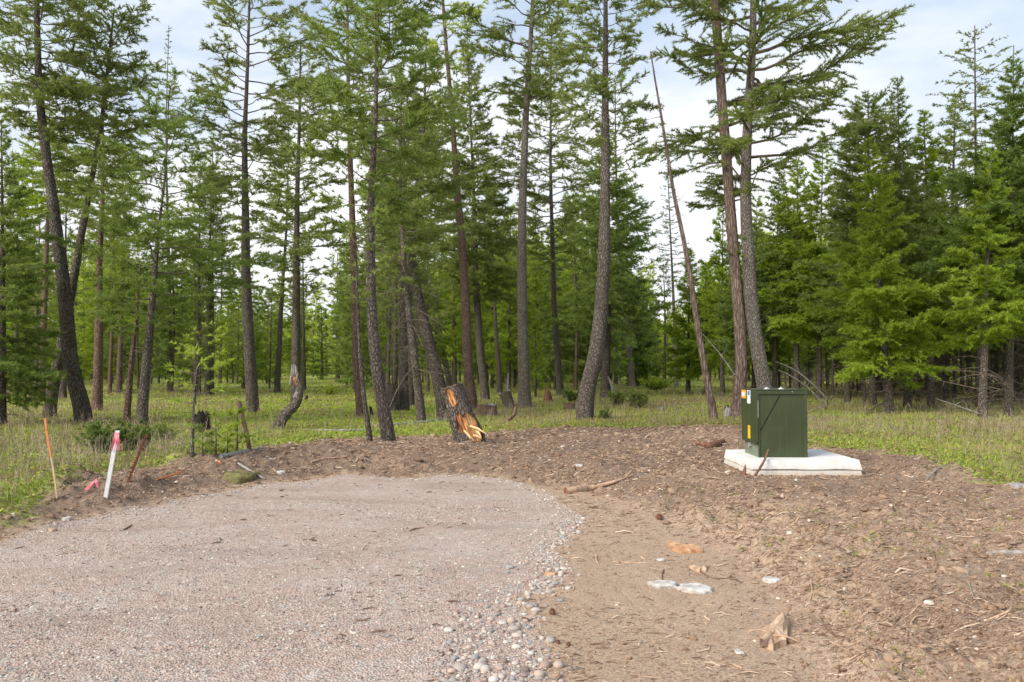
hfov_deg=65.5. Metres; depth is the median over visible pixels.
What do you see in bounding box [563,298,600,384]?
fir tree
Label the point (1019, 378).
fir tree
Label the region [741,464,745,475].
wood stake
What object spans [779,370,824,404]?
dead sapling
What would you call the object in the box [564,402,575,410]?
stump
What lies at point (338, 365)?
fir tree
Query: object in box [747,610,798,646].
torn root
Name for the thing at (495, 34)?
pine tree
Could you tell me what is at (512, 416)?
dead root
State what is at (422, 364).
conifer tree
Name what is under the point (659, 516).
pine cone
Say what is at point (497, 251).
fir tree
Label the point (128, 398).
pine tree
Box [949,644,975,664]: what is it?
twig
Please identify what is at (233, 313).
fir tree
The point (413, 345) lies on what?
pine tree
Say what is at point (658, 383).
juniper bush
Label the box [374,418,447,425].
fallen log
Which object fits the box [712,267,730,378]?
conifer tree
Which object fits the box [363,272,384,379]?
conifer tree
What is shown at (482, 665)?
river pebbles
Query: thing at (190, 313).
fir tree
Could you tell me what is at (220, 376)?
pine tree
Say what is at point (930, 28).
sky
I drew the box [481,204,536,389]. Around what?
fir tree
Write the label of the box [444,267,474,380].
conifer tree
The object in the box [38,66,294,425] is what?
pine tree
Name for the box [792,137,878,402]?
fir tree
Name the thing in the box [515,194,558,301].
pine tree
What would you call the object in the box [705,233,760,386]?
fir tree
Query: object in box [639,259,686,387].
pine tree
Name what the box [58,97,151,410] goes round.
pine tree
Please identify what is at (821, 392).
dead sapling
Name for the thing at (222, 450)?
fir sapling
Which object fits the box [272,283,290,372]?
conifer tree
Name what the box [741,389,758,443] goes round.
door
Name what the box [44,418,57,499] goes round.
lath stake
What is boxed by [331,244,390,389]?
fir tree
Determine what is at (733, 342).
conifer tree
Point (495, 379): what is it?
fir tree
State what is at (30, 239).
fir tree
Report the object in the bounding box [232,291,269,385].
fir tree
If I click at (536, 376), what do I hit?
fir tree
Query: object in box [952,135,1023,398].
fir tree
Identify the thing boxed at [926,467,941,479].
twig
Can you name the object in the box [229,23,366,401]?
pine tree
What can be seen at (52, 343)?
fir tree
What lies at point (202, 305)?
pine tree
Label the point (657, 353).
conifer tree
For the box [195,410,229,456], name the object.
fir sapling
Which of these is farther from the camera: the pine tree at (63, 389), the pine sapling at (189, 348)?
the pine tree at (63, 389)
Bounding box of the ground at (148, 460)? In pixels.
[0,371,1023,513]
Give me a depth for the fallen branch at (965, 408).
23.94 m
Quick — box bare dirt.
[0,425,1023,681]
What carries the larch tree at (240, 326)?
on the ground at (148, 460)
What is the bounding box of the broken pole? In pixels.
[507,373,508,389]
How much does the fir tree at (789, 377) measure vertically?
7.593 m
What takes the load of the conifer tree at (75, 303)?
on the ground at (148, 460)
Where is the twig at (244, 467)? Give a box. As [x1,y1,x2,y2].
[237,462,264,478]
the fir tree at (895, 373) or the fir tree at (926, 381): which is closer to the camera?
the fir tree at (895, 373)
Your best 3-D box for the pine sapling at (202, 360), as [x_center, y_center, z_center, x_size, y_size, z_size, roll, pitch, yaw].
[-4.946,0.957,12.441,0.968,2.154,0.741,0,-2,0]
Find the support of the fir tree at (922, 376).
on the ground at (148, 460)
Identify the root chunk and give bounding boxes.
[695,439,724,447]
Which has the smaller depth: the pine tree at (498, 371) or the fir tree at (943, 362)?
the fir tree at (943, 362)
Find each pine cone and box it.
[549,608,555,614]
[656,514,662,519]
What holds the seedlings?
on the bare dirt
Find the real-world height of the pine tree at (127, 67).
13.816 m
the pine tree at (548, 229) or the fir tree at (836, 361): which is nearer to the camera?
the fir tree at (836, 361)
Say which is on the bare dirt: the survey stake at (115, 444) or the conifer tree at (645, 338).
the survey stake at (115, 444)
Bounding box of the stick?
[754,449,768,474]
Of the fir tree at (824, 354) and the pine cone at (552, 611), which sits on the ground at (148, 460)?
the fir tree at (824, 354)
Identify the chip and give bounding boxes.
[545,571,556,575]
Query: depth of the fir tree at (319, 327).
94.06 m
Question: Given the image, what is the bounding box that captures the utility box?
[741,387,807,456]
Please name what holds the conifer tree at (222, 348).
on the ground at (148, 460)
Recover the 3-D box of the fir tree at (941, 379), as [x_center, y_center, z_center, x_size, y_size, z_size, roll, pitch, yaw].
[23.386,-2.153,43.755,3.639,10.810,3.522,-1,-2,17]
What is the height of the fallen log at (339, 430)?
0.095 m
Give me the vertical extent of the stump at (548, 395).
0.884 m
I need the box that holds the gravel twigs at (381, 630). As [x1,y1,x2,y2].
[0,481,539,681]
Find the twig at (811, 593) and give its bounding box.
[809,579,813,610]
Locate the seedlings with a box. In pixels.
[544,435,1023,681]
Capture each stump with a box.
[194,409,210,431]
[387,382,398,410]
[440,383,485,442]
[475,403,498,415]
[499,390,514,408]
[543,387,552,401]
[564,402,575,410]
[723,405,730,417]
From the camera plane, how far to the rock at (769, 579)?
6.25 m
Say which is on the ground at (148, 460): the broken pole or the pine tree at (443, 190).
the pine tree at (443, 190)
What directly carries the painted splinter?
on the bare dirt
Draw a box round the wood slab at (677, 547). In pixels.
[666,540,702,553]
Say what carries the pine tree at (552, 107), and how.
on the ground at (148, 460)
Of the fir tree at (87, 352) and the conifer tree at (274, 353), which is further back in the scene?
the conifer tree at (274, 353)
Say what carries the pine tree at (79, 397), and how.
on the ground at (148, 460)
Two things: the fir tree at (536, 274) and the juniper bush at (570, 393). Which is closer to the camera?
the juniper bush at (570, 393)
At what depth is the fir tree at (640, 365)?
64.96 m
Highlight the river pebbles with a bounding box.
[351,509,593,681]
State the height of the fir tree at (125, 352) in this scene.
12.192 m
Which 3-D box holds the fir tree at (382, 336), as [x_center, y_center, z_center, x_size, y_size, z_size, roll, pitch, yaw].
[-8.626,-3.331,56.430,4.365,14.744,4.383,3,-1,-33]
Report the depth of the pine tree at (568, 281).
69.33 m
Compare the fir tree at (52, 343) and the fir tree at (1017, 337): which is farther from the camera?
the fir tree at (52, 343)
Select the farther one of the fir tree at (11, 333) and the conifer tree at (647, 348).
the conifer tree at (647, 348)
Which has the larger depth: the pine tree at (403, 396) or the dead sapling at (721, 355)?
the pine tree at (403, 396)
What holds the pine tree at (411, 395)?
on the ground at (148, 460)
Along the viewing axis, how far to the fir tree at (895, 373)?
41.40 m
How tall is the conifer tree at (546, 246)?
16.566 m
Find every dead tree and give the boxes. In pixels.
[648,51,717,417]
[711,0,747,417]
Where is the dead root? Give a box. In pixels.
[500,400,516,421]
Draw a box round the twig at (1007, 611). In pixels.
[986,602,1012,620]
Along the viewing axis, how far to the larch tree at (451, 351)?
79.37 m
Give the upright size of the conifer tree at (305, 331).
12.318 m
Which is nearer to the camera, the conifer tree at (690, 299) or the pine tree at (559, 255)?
the pine tree at (559, 255)
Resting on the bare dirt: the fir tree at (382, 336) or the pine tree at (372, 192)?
the pine tree at (372, 192)
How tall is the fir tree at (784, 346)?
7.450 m
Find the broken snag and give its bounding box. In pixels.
[271,364,303,428]
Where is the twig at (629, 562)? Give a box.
[613,561,644,562]
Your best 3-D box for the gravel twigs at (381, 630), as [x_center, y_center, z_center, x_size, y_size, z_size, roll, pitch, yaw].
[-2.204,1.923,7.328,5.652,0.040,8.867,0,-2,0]
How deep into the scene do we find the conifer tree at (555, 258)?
77.15 m
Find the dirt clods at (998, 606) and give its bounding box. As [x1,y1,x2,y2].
[0,424,1023,681]
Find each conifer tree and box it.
[6,228,47,380]
[22,286,41,370]
[32,253,50,367]
[50,233,105,371]
[67,232,89,358]
[76,270,104,379]
[77,255,106,376]
[134,290,149,366]
[142,245,166,383]
[174,344,190,382]
[214,317,226,374]
[214,334,218,374]
[218,303,236,383]
[222,336,240,380]
[253,288,263,372]
[255,287,284,383]
[261,318,275,382]
[263,291,287,383]
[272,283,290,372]
[290,282,310,377]
[304,278,325,376]
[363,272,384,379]
[418,274,433,378]
[418,284,431,382]
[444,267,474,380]
[482,264,497,376]
[485,288,517,381]
[526,223,540,379]
[546,224,561,379]
[546,229,564,376]
[555,255,569,338]
[610,318,625,378]
[617,244,644,314]
[629,283,650,376]
[633,261,663,376]
[638,278,662,377]
[639,292,652,375]
[653,329,660,378]
[660,300,672,376]
[667,305,690,379]
[678,266,700,335]
[686,265,714,359]
[699,260,725,379]
[710,320,717,378]
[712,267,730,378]
[724,278,733,374]
[743,289,757,380]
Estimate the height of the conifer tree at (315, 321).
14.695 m
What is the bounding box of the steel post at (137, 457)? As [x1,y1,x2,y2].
[126,434,147,482]
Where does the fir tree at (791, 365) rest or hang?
on the ground at (148, 460)
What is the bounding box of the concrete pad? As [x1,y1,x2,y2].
[724,449,861,475]
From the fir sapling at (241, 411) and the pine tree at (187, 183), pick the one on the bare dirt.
the fir sapling at (241, 411)
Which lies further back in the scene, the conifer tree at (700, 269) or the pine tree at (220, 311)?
the conifer tree at (700, 269)
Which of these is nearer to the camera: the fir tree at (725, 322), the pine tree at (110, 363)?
the fir tree at (725, 322)
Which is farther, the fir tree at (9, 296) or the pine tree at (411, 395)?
the pine tree at (411, 395)
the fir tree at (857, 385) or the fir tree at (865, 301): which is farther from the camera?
the fir tree at (857, 385)
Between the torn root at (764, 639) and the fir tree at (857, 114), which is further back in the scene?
the fir tree at (857, 114)
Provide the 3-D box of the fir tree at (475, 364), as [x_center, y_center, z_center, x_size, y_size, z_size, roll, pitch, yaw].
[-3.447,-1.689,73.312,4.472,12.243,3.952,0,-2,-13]
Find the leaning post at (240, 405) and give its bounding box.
[236,401,251,450]
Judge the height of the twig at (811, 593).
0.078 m
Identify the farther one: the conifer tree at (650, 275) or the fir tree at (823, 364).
the conifer tree at (650, 275)
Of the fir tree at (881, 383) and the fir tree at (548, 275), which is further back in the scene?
the fir tree at (548, 275)
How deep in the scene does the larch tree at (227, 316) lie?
122.21 m
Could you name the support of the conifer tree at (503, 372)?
on the ground at (148, 460)
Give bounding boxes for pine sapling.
[161,336,229,457]
[166,321,234,403]
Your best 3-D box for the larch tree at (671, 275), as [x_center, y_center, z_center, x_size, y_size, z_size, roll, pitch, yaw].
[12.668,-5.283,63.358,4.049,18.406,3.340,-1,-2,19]
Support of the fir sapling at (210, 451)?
on the bare dirt
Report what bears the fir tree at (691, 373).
on the ground at (148, 460)
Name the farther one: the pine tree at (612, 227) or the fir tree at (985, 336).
the pine tree at (612, 227)
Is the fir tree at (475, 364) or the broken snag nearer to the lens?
the broken snag
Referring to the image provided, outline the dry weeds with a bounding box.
[0,381,1023,505]
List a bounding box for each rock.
[61,516,72,520]
[647,580,677,588]
[677,583,712,593]
[734,649,743,654]
[762,576,780,583]
[1010,482,1023,487]
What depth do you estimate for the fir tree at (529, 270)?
60.78 m
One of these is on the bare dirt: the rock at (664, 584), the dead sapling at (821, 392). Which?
the rock at (664, 584)
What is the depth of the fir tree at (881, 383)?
38.93 m
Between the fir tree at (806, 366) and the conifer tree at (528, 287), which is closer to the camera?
the fir tree at (806, 366)
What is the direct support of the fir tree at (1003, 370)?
on the ground at (148, 460)
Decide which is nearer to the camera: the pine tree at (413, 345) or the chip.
the chip
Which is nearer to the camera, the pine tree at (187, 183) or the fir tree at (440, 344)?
the pine tree at (187, 183)
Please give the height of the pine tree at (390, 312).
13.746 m
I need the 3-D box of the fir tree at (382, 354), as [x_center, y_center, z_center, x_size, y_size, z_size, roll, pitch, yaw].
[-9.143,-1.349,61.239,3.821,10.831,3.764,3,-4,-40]
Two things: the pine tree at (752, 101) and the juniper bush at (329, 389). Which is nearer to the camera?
the pine tree at (752, 101)
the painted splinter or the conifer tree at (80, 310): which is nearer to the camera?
the painted splinter
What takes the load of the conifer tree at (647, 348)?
on the ground at (148, 460)
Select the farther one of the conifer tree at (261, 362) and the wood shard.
the conifer tree at (261, 362)
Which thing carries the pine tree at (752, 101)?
on the ground at (148, 460)
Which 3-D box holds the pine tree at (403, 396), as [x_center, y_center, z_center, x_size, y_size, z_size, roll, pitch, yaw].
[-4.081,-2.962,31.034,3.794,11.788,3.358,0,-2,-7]
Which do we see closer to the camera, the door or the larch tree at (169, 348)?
the door
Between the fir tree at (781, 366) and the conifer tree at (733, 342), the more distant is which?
the conifer tree at (733, 342)
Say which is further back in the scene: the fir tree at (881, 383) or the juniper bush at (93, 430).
the fir tree at (881, 383)
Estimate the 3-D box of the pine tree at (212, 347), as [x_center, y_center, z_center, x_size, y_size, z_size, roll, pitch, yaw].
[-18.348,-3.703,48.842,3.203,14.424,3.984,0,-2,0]
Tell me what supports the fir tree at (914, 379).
on the ground at (148, 460)
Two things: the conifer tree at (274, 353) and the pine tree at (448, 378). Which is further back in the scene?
the conifer tree at (274, 353)
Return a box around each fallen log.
[219,447,262,458]
[303,429,365,431]
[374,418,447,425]
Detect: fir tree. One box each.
[0,116,68,425]
[0,150,55,395]
[6,247,37,387]
[46,276,81,367]
[75,258,128,381]
[89,244,144,378]
[93,219,121,383]
[103,268,154,382]
[143,235,204,391]
[155,233,196,386]
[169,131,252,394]
[173,230,226,387]
[216,273,242,383]
[222,221,265,388]
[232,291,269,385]
[271,262,316,377]
[306,305,333,379]
[325,230,364,381]
[326,273,367,385]
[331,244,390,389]
[332,269,369,377]
[362,208,414,386]
[377,279,418,383]
[417,21,529,399]
[418,236,461,381]
[429,199,474,383]
[447,219,490,378]
[457,268,495,382]
[458,210,514,387]
[476,176,514,383]
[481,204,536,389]
[488,289,517,385]
[496,225,541,386]
[512,226,563,376]
[517,321,550,396]
[527,246,553,385]
[528,239,550,382]
[531,278,552,382]
[532,240,585,388]
[544,128,672,397]
[550,222,592,388]
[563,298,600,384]
[566,212,637,387]
[610,250,629,384]
[612,282,662,385]
[654,247,717,393]
[675,258,726,393]
[679,198,747,396]
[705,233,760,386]
[720,194,793,387]
[729,168,816,387]
[755,154,835,388]
[764,275,793,387]
[769,347,786,382]
[779,130,844,399]
[780,328,813,388]
[780,346,793,385]
[787,340,812,373]
[787,340,815,386]
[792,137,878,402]
[797,136,967,414]
[800,312,816,384]
[800,328,816,387]
[807,280,836,388]
[811,247,850,398]
[811,346,829,383]
[820,81,923,404]
[827,335,842,387]
[831,239,879,393]
[836,286,882,400]
[858,109,996,406]
[862,75,952,407]
[876,342,891,397]
[879,356,910,395]
[882,183,948,401]
[908,45,1023,416]
[910,312,941,393]
[910,356,923,395]
[911,297,973,402]
[912,88,978,399]
[919,361,949,388]
[923,148,1023,417]
[924,348,962,390]
[924,353,962,390]
[935,196,992,397]
[937,146,1022,400]
[951,211,974,387]
[951,238,974,391]
[951,348,974,386]
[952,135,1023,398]
[957,343,999,384]
[972,187,1023,400]
[985,145,1023,401]
[990,343,1003,385]
[991,181,1023,397]
[992,140,1023,404]
[994,147,1023,400]
[999,163,1023,391]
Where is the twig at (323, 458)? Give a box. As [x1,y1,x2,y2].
[311,457,339,462]
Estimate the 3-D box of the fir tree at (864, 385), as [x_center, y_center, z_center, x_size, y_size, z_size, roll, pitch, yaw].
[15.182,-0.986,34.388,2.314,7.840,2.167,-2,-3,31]
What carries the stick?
on the bare dirt
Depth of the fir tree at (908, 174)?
28.89 m
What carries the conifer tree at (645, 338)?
on the ground at (148, 460)
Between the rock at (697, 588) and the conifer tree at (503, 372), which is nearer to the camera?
the rock at (697, 588)
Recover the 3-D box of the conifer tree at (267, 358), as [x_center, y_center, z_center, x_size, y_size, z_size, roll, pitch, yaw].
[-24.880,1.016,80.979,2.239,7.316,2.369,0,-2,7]
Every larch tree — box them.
[151,28,182,391]
[216,289,230,376]
[236,290,242,378]
[326,285,341,379]
[442,274,462,380]
[646,165,695,385]
[907,23,1023,406]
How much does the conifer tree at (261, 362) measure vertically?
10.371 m
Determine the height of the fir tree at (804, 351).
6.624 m
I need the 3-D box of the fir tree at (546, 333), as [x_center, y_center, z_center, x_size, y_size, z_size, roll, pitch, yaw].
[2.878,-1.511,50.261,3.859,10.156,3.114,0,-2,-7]
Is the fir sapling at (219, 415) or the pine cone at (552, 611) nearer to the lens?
the pine cone at (552, 611)
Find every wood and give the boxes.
[6,214,1015,378]
[759,613,789,650]
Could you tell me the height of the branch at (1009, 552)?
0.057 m
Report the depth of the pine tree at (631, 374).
62.89 m
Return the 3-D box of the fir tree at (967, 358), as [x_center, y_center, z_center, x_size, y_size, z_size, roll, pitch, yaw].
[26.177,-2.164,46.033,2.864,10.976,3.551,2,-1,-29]
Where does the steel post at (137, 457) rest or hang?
on the bare dirt
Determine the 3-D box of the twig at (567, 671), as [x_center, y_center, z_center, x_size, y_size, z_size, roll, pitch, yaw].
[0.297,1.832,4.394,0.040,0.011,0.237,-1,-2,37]
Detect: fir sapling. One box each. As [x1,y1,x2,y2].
[186,422,214,456]
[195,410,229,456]
[214,422,238,453]
[222,403,254,451]
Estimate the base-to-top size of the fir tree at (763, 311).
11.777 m
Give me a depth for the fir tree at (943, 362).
33.87 m
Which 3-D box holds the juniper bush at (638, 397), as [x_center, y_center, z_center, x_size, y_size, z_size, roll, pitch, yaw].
[4.774,2.208,30.402,1.078,0.872,1.094,-1,-2,33]
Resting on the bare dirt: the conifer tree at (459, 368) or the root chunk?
the root chunk
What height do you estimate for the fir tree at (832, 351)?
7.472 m
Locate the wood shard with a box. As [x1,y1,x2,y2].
[690,564,708,572]
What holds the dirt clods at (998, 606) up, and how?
on the bare dirt
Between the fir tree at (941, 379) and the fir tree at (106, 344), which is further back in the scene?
the fir tree at (106, 344)
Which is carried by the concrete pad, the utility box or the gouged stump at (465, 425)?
the utility box
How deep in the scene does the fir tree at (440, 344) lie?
63.27 m
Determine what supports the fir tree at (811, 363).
on the ground at (148, 460)
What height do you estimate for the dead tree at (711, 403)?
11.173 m
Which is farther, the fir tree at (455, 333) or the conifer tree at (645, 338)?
the conifer tree at (645, 338)
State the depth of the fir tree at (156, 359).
49.79 m
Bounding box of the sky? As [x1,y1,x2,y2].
[0,0,1023,367]
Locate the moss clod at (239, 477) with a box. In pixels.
[222,470,259,484]
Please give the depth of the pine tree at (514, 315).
72.14 m
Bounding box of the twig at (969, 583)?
[967,564,973,598]
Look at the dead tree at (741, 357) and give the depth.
24.89 m
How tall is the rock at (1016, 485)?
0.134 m
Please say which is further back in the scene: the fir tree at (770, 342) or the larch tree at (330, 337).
the larch tree at (330, 337)
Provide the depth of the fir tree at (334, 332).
66.27 m
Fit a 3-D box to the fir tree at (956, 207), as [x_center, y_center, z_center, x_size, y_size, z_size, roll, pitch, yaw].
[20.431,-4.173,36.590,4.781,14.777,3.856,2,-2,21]
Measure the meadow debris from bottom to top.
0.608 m
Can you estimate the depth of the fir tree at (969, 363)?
56.68 m
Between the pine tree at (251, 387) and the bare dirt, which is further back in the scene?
the pine tree at (251, 387)
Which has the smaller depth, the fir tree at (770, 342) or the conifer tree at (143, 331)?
the fir tree at (770, 342)
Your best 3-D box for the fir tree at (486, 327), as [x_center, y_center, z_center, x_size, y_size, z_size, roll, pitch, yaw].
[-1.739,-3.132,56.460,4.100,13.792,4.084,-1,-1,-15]
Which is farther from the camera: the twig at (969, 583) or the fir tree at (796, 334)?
the fir tree at (796, 334)
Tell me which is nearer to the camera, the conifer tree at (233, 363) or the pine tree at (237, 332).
the pine tree at (237, 332)
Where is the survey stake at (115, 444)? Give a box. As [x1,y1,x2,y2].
[104,431,119,498]
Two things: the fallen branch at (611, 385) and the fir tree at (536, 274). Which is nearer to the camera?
the fallen branch at (611, 385)
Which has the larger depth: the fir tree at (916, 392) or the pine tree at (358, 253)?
the pine tree at (358, 253)
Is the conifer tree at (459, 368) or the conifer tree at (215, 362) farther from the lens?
the conifer tree at (215, 362)
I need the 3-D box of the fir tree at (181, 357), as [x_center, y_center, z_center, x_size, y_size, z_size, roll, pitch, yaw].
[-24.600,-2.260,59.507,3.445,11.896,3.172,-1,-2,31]
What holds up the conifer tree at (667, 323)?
on the ground at (148, 460)
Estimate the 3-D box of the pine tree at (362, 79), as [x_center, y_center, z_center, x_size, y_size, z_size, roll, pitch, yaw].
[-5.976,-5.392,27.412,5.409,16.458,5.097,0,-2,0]
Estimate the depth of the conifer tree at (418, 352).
91.51 m
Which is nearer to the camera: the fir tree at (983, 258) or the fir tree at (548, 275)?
the fir tree at (983, 258)
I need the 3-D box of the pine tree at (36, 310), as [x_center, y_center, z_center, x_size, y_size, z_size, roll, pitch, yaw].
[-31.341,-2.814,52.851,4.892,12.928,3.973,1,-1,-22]
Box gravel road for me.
[0,475,575,681]
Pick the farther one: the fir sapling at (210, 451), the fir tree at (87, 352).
the fir tree at (87, 352)
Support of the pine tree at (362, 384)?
on the bare dirt
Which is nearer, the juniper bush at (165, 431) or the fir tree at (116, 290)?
the juniper bush at (165, 431)
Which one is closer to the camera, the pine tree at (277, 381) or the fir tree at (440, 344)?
the pine tree at (277, 381)
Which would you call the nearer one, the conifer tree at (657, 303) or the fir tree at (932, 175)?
the fir tree at (932, 175)
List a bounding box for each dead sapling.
[702,333,734,374]
[777,362,836,409]
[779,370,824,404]
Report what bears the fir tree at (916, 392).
on the ground at (148, 460)
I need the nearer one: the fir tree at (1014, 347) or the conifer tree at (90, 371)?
the fir tree at (1014, 347)
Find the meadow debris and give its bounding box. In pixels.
[0,385,1023,503]
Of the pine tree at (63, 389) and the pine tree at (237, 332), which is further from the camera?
the pine tree at (237, 332)
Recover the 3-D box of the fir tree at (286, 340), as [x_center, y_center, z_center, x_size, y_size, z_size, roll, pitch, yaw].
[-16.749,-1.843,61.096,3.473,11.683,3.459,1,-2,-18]
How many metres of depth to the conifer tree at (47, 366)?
84.28 m
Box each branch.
[564,470,632,493]
[608,377,615,393]
[938,399,1000,417]
[986,550,1023,554]
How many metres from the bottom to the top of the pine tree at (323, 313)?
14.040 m
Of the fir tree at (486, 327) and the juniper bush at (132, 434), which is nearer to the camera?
the juniper bush at (132, 434)
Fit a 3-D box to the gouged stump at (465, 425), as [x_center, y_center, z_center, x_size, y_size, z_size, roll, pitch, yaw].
[-0.962,1.478,15.816,0.961,1.304,0.962,0,-2,0]
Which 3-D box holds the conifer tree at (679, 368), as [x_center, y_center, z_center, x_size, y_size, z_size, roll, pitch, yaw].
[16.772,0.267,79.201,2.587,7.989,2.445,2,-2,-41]
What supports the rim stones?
on the gravel road
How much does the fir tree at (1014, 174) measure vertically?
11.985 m
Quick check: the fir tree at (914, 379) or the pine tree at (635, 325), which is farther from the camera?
the pine tree at (635, 325)
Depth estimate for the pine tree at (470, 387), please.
31.55 m
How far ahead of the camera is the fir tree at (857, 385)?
42.09 m
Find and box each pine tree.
[0,0,143,420]
[0,107,99,392]
[3,0,184,417]
[18,203,58,385]
[21,143,104,398]
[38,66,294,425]
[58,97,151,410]
[79,196,145,393]
[83,215,129,381]
[86,152,163,393]
[99,252,182,421]
[124,261,149,388]
[139,255,166,384]
[164,0,316,412]
[164,156,232,395]
[186,288,218,396]
[189,164,234,393]
[203,299,231,372]
[214,236,238,382]
[225,297,242,382]
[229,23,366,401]
[253,149,319,392]
[257,0,403,416]
[257,291,284,388]
[281,0,472,440]
[287,224,323,389]
[312,251,350,379]
[331,223,385,441]
[335,278,365,388]
[347,78,470,420]
[356,120,455,410]
[357,164,396,379]
[358,30,490,418]
[360,211,414,391]
[363,170,424,383]
[378,113,453,405]
[390,226,442,387]
[396,0,489,408]
[398,146,452,385]
[412,243,449,391]
[435,0,597,407]
[466,195,517,393]
[490,13,610,394]
[500,235,530,383]
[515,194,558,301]
[539,0,668,420]
[542,192,585,382]
[550,213,592,389]
[556,188,595,382]
[565,68,663,386]
[593,226,635,379]
[614,274,649,379]
[630,0,914,387]
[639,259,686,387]
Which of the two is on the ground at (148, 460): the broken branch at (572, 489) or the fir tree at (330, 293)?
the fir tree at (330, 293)
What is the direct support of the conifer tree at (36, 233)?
on the ground at (148, 460)
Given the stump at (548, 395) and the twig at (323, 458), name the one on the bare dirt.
the twig at (323, 458)
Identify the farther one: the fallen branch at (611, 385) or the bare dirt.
the fallen branch at (611, 385)
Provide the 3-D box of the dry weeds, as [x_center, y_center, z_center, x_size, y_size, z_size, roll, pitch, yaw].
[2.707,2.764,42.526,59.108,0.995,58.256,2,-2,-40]
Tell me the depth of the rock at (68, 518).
8.69 m
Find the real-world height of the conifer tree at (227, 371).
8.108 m
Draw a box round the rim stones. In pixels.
[0,474,589,594]
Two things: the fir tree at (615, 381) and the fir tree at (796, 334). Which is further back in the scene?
the fir tree at (615, 381)
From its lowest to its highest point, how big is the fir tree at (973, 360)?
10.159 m
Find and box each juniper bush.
[69,416,128,453]
[114,418,158,453]
[150,422,178,441]
[323,382,334,394]
[558,387,578,401]
[598,408,612,418]
[606,388,631,404]
[621,388,650,407]
[638,377,676,390]
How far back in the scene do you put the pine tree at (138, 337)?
53.43 m
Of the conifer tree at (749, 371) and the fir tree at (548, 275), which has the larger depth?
the conifer tree at (749, 371)
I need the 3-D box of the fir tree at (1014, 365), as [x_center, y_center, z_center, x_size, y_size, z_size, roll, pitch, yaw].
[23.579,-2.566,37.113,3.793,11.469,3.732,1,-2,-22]
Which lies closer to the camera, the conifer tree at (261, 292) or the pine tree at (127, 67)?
the pine tree at (127, 67)
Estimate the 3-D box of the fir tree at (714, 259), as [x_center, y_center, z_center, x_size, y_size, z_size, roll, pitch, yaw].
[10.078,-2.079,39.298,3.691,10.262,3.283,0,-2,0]
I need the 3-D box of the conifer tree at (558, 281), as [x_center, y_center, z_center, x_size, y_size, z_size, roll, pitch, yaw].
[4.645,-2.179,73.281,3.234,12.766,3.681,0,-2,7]
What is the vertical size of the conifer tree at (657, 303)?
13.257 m
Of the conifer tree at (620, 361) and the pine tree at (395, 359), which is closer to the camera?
the pine tree at (395, 359)
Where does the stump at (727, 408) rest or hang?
on the ground at (148, 460)
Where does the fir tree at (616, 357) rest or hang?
on the ground at (148, 460)
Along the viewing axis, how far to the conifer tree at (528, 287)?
74.51 m
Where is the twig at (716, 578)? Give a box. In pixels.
[700,572,735,578]
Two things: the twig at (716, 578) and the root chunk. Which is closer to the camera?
the twig at (716, 578)
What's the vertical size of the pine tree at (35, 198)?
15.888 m
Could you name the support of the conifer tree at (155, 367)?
on the ground at (148, 460)
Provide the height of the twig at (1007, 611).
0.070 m
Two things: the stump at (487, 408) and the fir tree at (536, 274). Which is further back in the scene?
the fir tree at (536, 274)
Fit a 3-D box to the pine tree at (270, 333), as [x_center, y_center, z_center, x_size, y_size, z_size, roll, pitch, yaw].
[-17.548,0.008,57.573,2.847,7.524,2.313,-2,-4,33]
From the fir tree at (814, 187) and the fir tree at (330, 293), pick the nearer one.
the fir tree at (814, 187)
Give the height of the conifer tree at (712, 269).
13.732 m
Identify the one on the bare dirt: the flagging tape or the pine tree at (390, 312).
the flagging tape
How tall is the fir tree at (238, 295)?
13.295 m
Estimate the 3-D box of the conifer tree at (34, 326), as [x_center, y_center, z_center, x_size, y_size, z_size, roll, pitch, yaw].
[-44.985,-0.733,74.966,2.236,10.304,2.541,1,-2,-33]
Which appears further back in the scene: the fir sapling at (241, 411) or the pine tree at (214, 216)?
the pine tree at (214, 216)
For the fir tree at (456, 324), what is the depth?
69.04 m
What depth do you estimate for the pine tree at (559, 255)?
70.26 m
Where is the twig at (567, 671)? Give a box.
[556,667,579,680]
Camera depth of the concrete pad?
11.71 m
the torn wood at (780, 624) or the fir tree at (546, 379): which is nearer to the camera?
the torn wood at (780, 624)
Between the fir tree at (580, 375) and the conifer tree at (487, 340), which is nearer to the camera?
the fir tree at (580, 375)
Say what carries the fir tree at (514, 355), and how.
on the ground at (148, 460)
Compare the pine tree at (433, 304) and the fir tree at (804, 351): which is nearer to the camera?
the fir tree at (804, 351)
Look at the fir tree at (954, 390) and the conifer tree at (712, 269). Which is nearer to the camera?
the fir tree at (954, 390)
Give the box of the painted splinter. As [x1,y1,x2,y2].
[156,471,182,479]
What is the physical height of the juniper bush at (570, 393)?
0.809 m
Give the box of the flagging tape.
[85,479,98,489]
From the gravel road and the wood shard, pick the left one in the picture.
the gravel road

